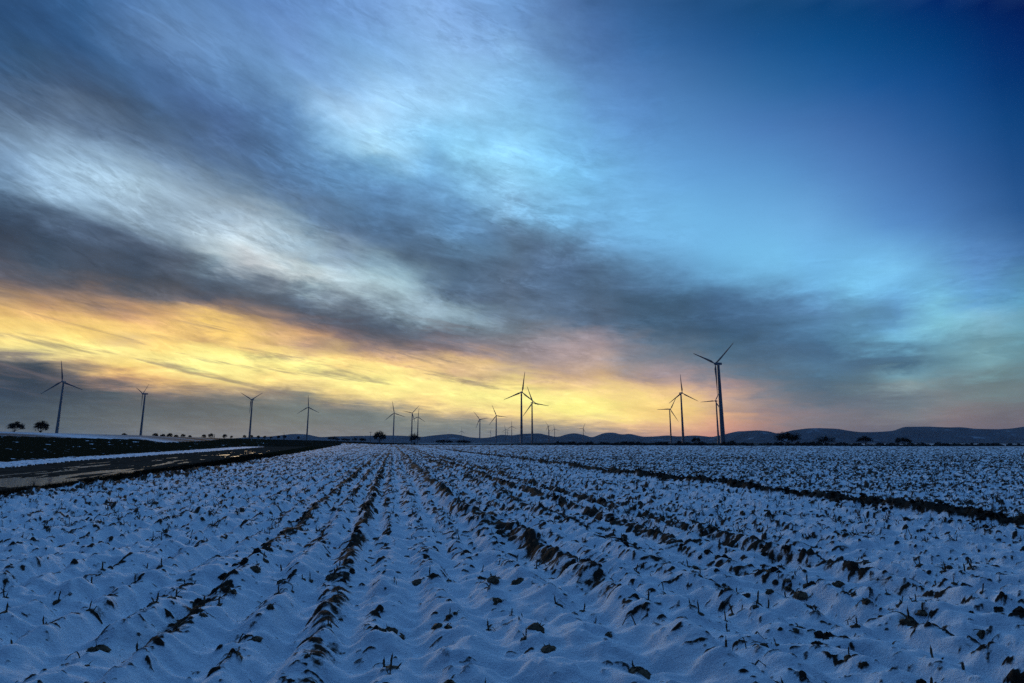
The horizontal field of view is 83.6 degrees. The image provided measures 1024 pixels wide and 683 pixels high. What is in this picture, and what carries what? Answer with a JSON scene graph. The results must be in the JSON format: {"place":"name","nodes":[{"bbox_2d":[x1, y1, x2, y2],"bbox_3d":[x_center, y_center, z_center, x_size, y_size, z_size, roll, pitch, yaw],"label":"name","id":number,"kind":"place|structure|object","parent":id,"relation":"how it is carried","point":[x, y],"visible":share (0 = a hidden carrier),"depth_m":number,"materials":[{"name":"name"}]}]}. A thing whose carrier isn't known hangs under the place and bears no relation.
{"place":"outdoors","nodes":[
{"label":"outdoors","id":0,"kind":"place"},
{"bbox_2d":[0,436,278,461],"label":"winter crop field","id":1,"kind":"structure","parent":0,"point":[16,448],"depth_m":124.88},
{"bbox_2d":[0,447,302,490],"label":"muddy track","id":2,"kind":"structure","parent":0,"point":[140,462],"depth_m":48.47,"materials":[{"name":"brown soil"}]},
{"bbox_2d":[0,450,261,487],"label":"puddle water","id":3,"kind":"structure","parent":2,"relation":"on","point":[10,482],"depth_m":28.83,"materials":[{"name":"black liquid"}]},
{"bbox_2d":[257,447,326,455],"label":"grass verge","id":4,"kind":"object","parent":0,"point":[297,450],"depth_m":118.95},
{"bbox_2d":[0,453,286,495],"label":"verge grass","id":5,"kind":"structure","parent":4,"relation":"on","point":[120,475],"depth_m":29.87,"materials":[{"name":"plant"}]},
{"bbox_2d":[0,432,1023,682],"bbox_3d":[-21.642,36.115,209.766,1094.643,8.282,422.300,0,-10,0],"label":"snow field","id":6,"kind":"structure","parent":0,"point":[670,636],"depth_m":6.92,"materials":[{"name":"white snow"}]},
{"bbox_2d":[0,602,8,613],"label":"corn stub","id":7,"kind":"object","parent":6,"relation":"on","point":[7,606],"visible":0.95,"depth_m":5.06,"materials":[{"name":"brown plant"}]},
{"bbox_2d":[3,586,8,598],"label":"corn stub","id":8,"kind":"object","parent":6,"relation":"on","point":[4,596],"visible":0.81,"depth_m":5.71,"materials":[{"name":"brown plant"}]},
{"bbox_2d":[5,421,25,431],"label":"bare tree","id":9,"kind":"object","parent":6,"relation":"on","point":[16,425],"visible":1,"depth_m":296.56,"materials":[{"name":"black plant"}]},
{"bbox_2d":[33,421,49,432],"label":"bare tree","id":10,"kind":"object","parent":6,"relation":"on","point":[43,425],"visible":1,"depth_m":296.11,"materials":[{"name":"black plant"}]},
{"bbox_2d":[52,591,60,604],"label":"corn stub","id":11,"kind":"object","parent":6,"relation":"on","point":[57,601],"visible":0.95,"depth_m":5.76,"materials":[{"name":"brown plant"}]},
{"bbox_2d":[86,642,110,652],"bbox_3d":[-3.188,2.366,4.420,0.167,0.113,0.150,6,-15,-7],"label":"corn stub","id":12,"kind":"object","parent":6,"relation":"on","point":[103,647],"visible":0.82,"depth_m":4.40,"materials":[{"name":"brown plant"}]},
{"bbox_2d":[146,592,158,606],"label":"corn stub","id":13,"kind":"object","parent":6,"relation":"on","point":[151,603],"visible":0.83,"depth_m":5.51,"materials":[{"name":"brown plant"}]},
{"bbox_2d":[174,589,183,597],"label":"corn stub","id":14,"kind":"object","parent":6,"relation":"on","point":[178,594],"visible":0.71,"depth_m":5.98,"materials":[{"name":"brown plant"}]},
{"bbox_2d":[172,621,189,631],"bbox_3d":[-2.741,2.361,4.753,0.129,0.124,0.181,-4,-4,36],"label":"corn stub","id":15,"kind":"object","parent":6,"relation":"on","point":[177,626],"visible":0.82,"depth_m":4.72,"materials":[{"name":"brown plant"}]},
{"bbox_2d":[199,607,207,616],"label":"corn stub","id":16,"kind":"object","parent":6,"relation":"on","point":[201,614],"visible":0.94,"depth_m":5.07,"materials":[{"name":"brown plant"}]},
{"bbox_2d":[216,594,222,605],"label":"corn stub","id":17,"kind":"object","parent":6,"relation":"on","point":[219,604],"visible":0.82,"depth_m":5.53,"materials":[{"name":"brown plant"}]},
{"bbox_2d":[221,588,239,597],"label":"corn stub","id":18,"kind":"object","parent":6,"relation":"on","point":[233,591],"visible":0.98,"depth_m":5.84,"materials":[{"name":"brown plant"}]},
{"bbox_2d":[219,649,245,665],"bbox_3d":[-2.040,2.314,4.177,0.178,0.112,0.192,3,-10,-17],"label":"corn stub","id":19,"kind":"object","parent":6,"relation":"on","point":[238,653],"visible":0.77,"depth_m":4.14,"materials":[{"name":"brown plant"}]},
{"bbox_2d":[247,636,262,641],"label":"corn stub","id":20,"kind":"object","parent":6,"relation":"on","point":[257,638],"visible":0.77,"depth_m":4.59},
{"bbox_2d":[250,564,260,572],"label":"corn stub","id":21,"kind":"object","parent":6,"relation":"on","point":[256,569],"visible":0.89,"depth_m":6.86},
{"bbox_2d":[262,552,271,562],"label":"corn stub","id":22,"kind":"object","parent":6,"relation":"on","point":[265,560],"visible":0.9,"depth_m":7.45,"materials":[{"name":"brown plant"}]},
{"bbox_2d":[263,602,281,609],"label":"corn stub","id":23,"kind":"object","parent":6,"relation":"on","point":[270,606],"visible":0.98,"depth_m":5.19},
{"bbox_2d":[325,573,337,580],"bbox_3d":[-2.057,2.690,6.579,0.184,0.119,0.165,-6,-10,38],"label":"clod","id":24,"kind":"object","parent":6,"relation":"on","point":[330,576],"visible":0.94,"depth_m":6.53,"materials":[{"name":"brown soil"}]},
{"bbox_2d":[386,625,397,633],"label":"corn stub","id":25,"kind":"object","parent":6,"relation":"on","point":[390,629],"visible":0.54,"depth_m":4.90,"materials":[{"name":"brown plant"}]},
{"bbox_2d":[385,652,400,668],"bbox_3d":[-0.827,2.229,3.974,0.128,0.139,0.100,5,-17,-9],"label":"corn stub","id":26,"kind":"object","parent":6,"relation":"on","point":[394,666],"visible":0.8,"depth_m":3.96,"materials":[{"name":"brown plant"}]},
{"bbox_2d":[412,576,423,585],"bbox_3d":[-1.035,2.704,6.456,0.194,0.096,0.175,2,-4,21],"label":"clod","id":27,"kind":"object","parent":6,"relation":"on","point":[415,582],"visible":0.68,"depth_m":6.42,"materials":[{"name":"brown soil"}]},
{"bbox_2d":[431,623,441,629],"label":"corn stub","id":28,"kind":"object","parent":6,"relation":"on","point":[436,626],"visible":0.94,"depth_m":4.76,"materials":[{"name":"brown plant"}]},
{"bbox_2d":[444,623,451,628],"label":"corn stub","id":29,"kind":"object","parent":6,"relation":"on","point":[447,626],"visible":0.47,"depth_m":4.73,"materials":[{"name":"brown plant"}]},
{"bbox_2d":[443,675,455,682],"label":"corn stub","id":30,"kind":"object","parent":6,"relation":"on","point":[449,681],"visible":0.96,"depth_m":3.68,"materials":[{"name":"brown plant"}]},
{"bbox_2d":[486,619,499,630],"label":"corn stub","id":31,"kind":"object","parent":6,"relation":"on","point":[488,629],"visible":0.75,"depth_m":4.90,"materials":[{"name":"brown plant"}]},
{"bbox_2d":[487,573,500,584],"bbox_3d":[-0.187,2.610,6.303,0.162,0.116,0.203,-6,-12,31],"label":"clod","id":32,"kind":"object","parent":6,"relation":"on","point":[494,580],"visible":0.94,"depth_m":6.25,"materials":[{"name":"brown soil"}]},
{"bbox_2d":[489,597,502,604],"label":"corn stub","id":33,"kind":"object","parent":6,"relation":"on","point":[497,600],"visible":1,"depth_m":5.44,"materials":[{"name":"brown plant"}]},
{"bbox_2d":[0,452,1023,543],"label":"corn stubble","id":34,"kind":"object","parent":6,"relation":"on","point":[500,486],"visible":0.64,"depth_m":21.70,"materials":[{"name":"brown plant"}]},
{"bbox_2d":[0,449,1023,682],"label":"soil clods","id":35,"kind":"object","parent":6,"relation":"on","point":[820,634],"visible":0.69,"depth_m":12.01,"materials":[{"name":"brown soil"}]},
{"bbox_2d":[511,575,523,584],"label":"corn stub","id":36,"kind":"object","parent":6,"relation":"on","point":[517,581],"visible":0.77,"depth_m":6.10,"materials":[{"name":"brown plant"}]},
{"bbox_2d":[520,628,526,640],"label":"corn stub","id":37,"kind":"object","parent":6,"relation":"on","point":[523,638],"visible":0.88,"depth_m":4.36,"materials":[{"name":"brown plant"}]},
{"bbox_2d":[527,621,544,633],"bbox_3d":[0.186,2.236,4.484,0.163,0.107,0.139,-7,-12,34],"label":"corn stub","id":38,"kind":"object","parent":6,"relation":"on","point":[537,626],"visible":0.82,"depth_m":4.46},
{"bbox_2d":[540,643,556,652],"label":"corn stub","id":39,"kind":"object","parent":6,"relation":"on","point":[549,648],"visible":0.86,"depth_m":4.12,"materials":[{"name":"brown plant"}]},
{"bbox_2d":[554,595,566,607],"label":"corn stub","id":40,"kind":"object","parent":6,"relation":"on","point":[557,603],"visible":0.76,"depth_m":5.28,"materials":[{"name":"brown plant"}]},
{"bbox_2d":[605,631,611,636],"bbox_3d":[0.729,2.260,4.412,0.125,0.044,0.091,-1,-10,4],"label":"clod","id":41,"kind":"object","parent":6,"relation":"on","point":[608,634],"visible":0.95,"depth_m":4.40,"materials":[{"name":"brown soil"}]},
{"bbox_2d":[627,660,651,679],"bbox_3d":[0.830,2.167,3.750,0.159,0.135,0.200,6,-12,-30],"label":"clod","id":42,"kind":"object","parent":6,"relation":"on","point":[645,673],"visible":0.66,"depth_m":3.72,"materials":[{"name":"brown soil"}]},
{"bbox_2d":[697,600,703,615],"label":"corn stub","id":43,"kind":"object","parent":6,"relation":"on","point":[700,613],"visible":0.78,"depth_m":5.10,"materials":[{"name":"brown plant"}]},
{"bbox_2d":[728,601,733,615],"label":"corn stub","id":44,"kind":"object","parent":6,"relation":"on","point":[731,614],"visible":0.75,"depth_m":5.33,"materials":[{"name":"brown plant"}]},
{"bbox_2d":[757,590,762,606],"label":"corn stub","id":45,"kind":"object","parent":6,"relation":"on","point":[758,598],"visible":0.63,"depth_m":5.45,"materials":[{"name":"brown plant"}]},
{"bbox_2d":[750,641,773,647],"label":"corn stub","id":46,"kind":"object","parent":6,"relation":"on","point":[764,644],"visible":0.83,"depth_m":4.20,"materials":[{"name":"brown plant"}]},
{"bbox_2d":[763,589,779,594],"bbox_3d":[2.646,2.549,5.829,0.200,0.071,0.145,1,-10,-4],"label":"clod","id":47,"kind":"object","parent":6,"relation":"on","point":[769,591],"visible":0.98,"depth_m":5.80,"materials":[{"name":"brown soil"}]},
{"bbox_2d":[792,624,802,633],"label":"corn stub","id":48,"kind":"object","parent":6,"relation":"on","point":[795,630],"visible":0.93,"depth_m":4.79,"materials":[{"name":"brown plant"}]},
{"bbox_2d":[792,589,807,599],"bbox_3d":[3.011,2.622,5.955,0.181,0.122,0.202,0,-12,5],"label":"clod","id":49,"kind":"object","parent":6,"relation":"on","point":[800,595],"visible":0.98,"depth_m":5.91,"materials":[{"name":"brown soil"}]},
{"bbox_2d":[802,575,809,588],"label":"corn stub","id":50,"kind":"object","parent":6,"relation":"on","point":[805,585],"visible":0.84,"depth_m":6.09,"materials":[{"name":"brown plant"}]},
{"bbox_2d":[832,580,844,587],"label":"corn stub","id":51,"kind":"object","parent":6,"relation":"on","point":[838,584],"visible":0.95,"depth_m":6.30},
{"bbox_2d":[844,646,850,661],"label":"corn stub","id":52,"kind":"object","parent":6,"relation":"on","point":[846,657],"visible":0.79,"depth_m":4.12,"materials":[{"name":"brown plant"}]},
{"bbox_2d":[844,617,860,627],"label":"corn stub","id":53,"kind":"object","parent":6,"relation":"on","point":[855,625],"visible":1,"depth_m":4.87,"materials":[{"name":"brown plant"}]},
{"bbox_2d":[856,597,873,607],"bbox_3d":[3.287,2.432,5.331,0.159,0.101,0.173,-6,-12,29],"label":"corn stub","id":54,"kind":"object","parent":6,"relation":"on","point":[866,601],"visible":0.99,"depth_m":5.31,"materials":[{"name":"brown plant"}]},
{"bbox_2d":[889,606,914,625],"bbox_3d":[3.352,2.350,4.920,0.140,0.158,0.197,1,-14,-33],"label":"corn stub","id":55,"kind":"object","parent":6,"relation":"on","point":[907,621],"visible":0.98,"depth_m":4.88,"materials":[{"name":"brown plant"}]},
{"bbox_2d":[914,557,922,567],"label":"corn stub","id":56,"kind":"object","parent":6,"relation":"on","point":[919,565],"visible":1,"depth_m":7.12,"materials":[{"name":"brown plant"}]},
{"bbox_2d":[915,602,927,616],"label":"corn stub","id":57,"kind":"object","parent":6,"relation":"on","point":[922,612],"visible":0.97,"depth_m":5.29,"materials":[{"name":"brown plant"}]},
{"bbox_2d":[930,646,943,659],"bbox_3d":[3.089,2.298,4.192,0.128,0.158,0.100,-14,-14,39],"label":"corn stub","id":58,"kind":"object","parent":6,"relation":"on","point":[931,653],"visible":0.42,"depth_m":4.19,"materials":[{"name":"brown plant"}]},
{"bbox_2d":[941,564,953,568],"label":"corn stub","id":59,"kind":"object","parent":6,"relation":"on","point":[949,567],"visible":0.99,"depth_m":6.86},
{"bbox_2d":[974,629,985,638],"bbox_3d":[3.947,2.455,4.765,0.181,0.128,0.155,9,-13,-40],"label":"clod","id":60,"kind":"object","parent":6,"relation":"on","point":[980,634],"visible":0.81,"depth_m":4.75,"materials":[{"name":"brown soil"}]},
{"bbox_2d":[0,0,1023,437],"label":"sky","id":61,"kind":"structure","parent":0,"point":[355,209],"materials":[{"name":"blue"}]},
{"bbox_2d":[243,427,1023,442],"bbox_3d":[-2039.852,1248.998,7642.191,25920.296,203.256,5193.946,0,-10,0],"label":"hills","id":62,"kind":"structure","parent":0,"point":[943,435],"depth_m":6473.94,"materials":[{"name":"grey"}]},
{"bbox_2d":[248,440,1023,446],"bbox_3d":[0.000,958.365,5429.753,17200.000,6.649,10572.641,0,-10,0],"label":"fields","id":63,"kind":"structure","parent":0,"point":[297,443],"depth_m":381.72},
{"bbox_2d":[41,361,81,432],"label":"wind turbine","id":64,"kind":"object","parent":63,"relation":"on","point":[59,414],"visible":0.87,"depth_m":1129.79,"materials":[{"name":"paint"}]},
{"bbox_2d":[137,384,148,434],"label":"wind turbine","id":65,"kind":"object","parent":63,"relation":"on","point":[142,417],"visible":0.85,"depth_m":1390.16,"materials":[{"name":"paint"}]},
{"bbox_2d":[240,392,261,438],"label":"wind turbine","id":66,"kind":"object","parent":63,"relation":"on","point":[251,405],"visible":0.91,"depth_m":1551.76,"materials":[{"name":"paint"}]},
{"bbox_2d":[297,398,318,439],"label":"wind turbine","id":67,"kind":"object","parent":63,"relation":"on","point":[308,407],"visible":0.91,"depth_m":1858.76,"materials":[{"name":"paint"}]},
{"bbox_2d":[373,430,385,443],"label":"bare tree","id":68,"kind":"object","parent":63,"relation":"on","point":[379,435],"visible":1,"depth_m":385.95,"materials":[{"name":"black plant"}]},
{"bbox_2d":[387,402,403,442],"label":"wind turbine","id":69,"kind":"object","parent":63,"relation":"on","point":[394,413],"visible":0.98,"depth_m":1866.64,"materials":[{"name":"paint"}]},
{"bbox_2d":[405,406,418,442],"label":"wind turbine","id":70,"kind":"object","parent":63,"relation":"on","point":[412,420],"visible":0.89,"depth_m":2094.44,"materials":[{"name":"paint"}]},
{"bbox_2d":[409,433,419,443],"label":"bare tree","id":71,"kind":"object","parent":63,"relation":"on","point":[415,436],"visible":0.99,"depth_m":389.76,"materials":[{"name":"black plant"}]},
{"bbox_2d":[474,412,485,442],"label":"wind turbine","id":72,"kind":"object","parent":63,"relation":"on","point":[479,427],"visible":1,"depth_m":2074.53,"materials":[{"name":"paint"}]},
{"bbox_2d":[489,406,503,442],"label":"wind turbine","id":73,"kind":"object","parent":63,"relation":"on","point":[496,426],"visible":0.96,"depth_m":1777.40,"materials":[{"name":"paint"}]},
{"bbox_2d":[504,373,537,442],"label":"wind turbine","id":74,"kind":"object","parent":63,"relation":"on","point":[521,428],"visible":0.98,"depth_m":1200.28,"materials":[{"name":"paint"}]},
{"bbox_2d":[523,387,547,442],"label":"wind turbine","id":75,"kind":"object","parent":63,"relation":"on","point":[531,405],"visible":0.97,"depth_m":1564.47,"materials":[{"name":"paint"}]},
{"bbox_2d":[657,400,678,442],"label":"wind turbine","id":76,"kind":"object","parent":63,"relation":"on","point":[670,420],"visible":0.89,"depth_m":1632.21,"materials":[{"name":"paint"}]},
{"bbox_2d":[671,375,696,442],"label":"wind turbine","id":77,"kind":"object","parent":63,"relation":"on","point":[682,423],"visible":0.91,"depth_m":1260.47,"materials":[{"name":"paint"}]},
{"bbox_2d":[691,437,699,442],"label":"bare tree","id":78,"kind":"object","parent":63,"relation":"on","point":[695,439],"visible":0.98,"depth_m":511.56,"materials":[{"name":"black plant"}]},
{"bbox_2d":[704,395,723,443],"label":"wind turbine","id":79,"kind":"object","parent":63,"relation":"on","point":[718,440],"visible":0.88,"depth_m":1550.17,"materials":[{"name":"paint"}]},
{"bbox_2d":[774,431,801,442],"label":"bare tree","id":80,"kind":"object","parent":63,"relation":"on","point":[792,438],"visible":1,"depth_m":393.94,"materials":[{"name":"black plant"}]},
{"bbox_2d":[856,436,873,443],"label":"bare tree","id":81,"kind":"object","parent":63,"relation":"on","point":[864,438],"visible":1,"depth_m":407.80,"materials":[{"name":"black plant"}]},
{"bbox_2d":[895,437,912,443],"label":"bare tree","id":82,"kind":"object","parent":63,"relation":"on","point":[898,440],"visible":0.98,"depth_m":408.07,"materials":[{"name":"black plant"}]},
{"bbox_2d":[862,444,1023,446],"bbox_3d":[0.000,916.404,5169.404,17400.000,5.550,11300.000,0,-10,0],"label":"ground","id":83,"kind":"structure","parent":0,"point":[976,446],"depth_m":352.29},
{"bbox_2d":[401,440,1023,445],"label":"hedgerow","id":84,"kind":"object","parent":83,"relation":"on","point":[734,443],"visible":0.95,"depth_m":388.84,"materials":[{"name":"black plant"}]},
{"bbox_2d":[693,343,732,442],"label":"wind turbine","id":85,"kind":"object","parent":83,"relation":"on","point":[721,415],"visible":0.89,"depth_m":794.27,"materials":[{"name":"paint"}]},
{"bbox_2d":[815,436,835,444],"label":"bare tree","id":86,"kind":"object","parent":83,"relation":"on","point":[825,439],"visible":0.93,"depth_m":403.44,"materials":[{"name":"black plant"}]}
]}

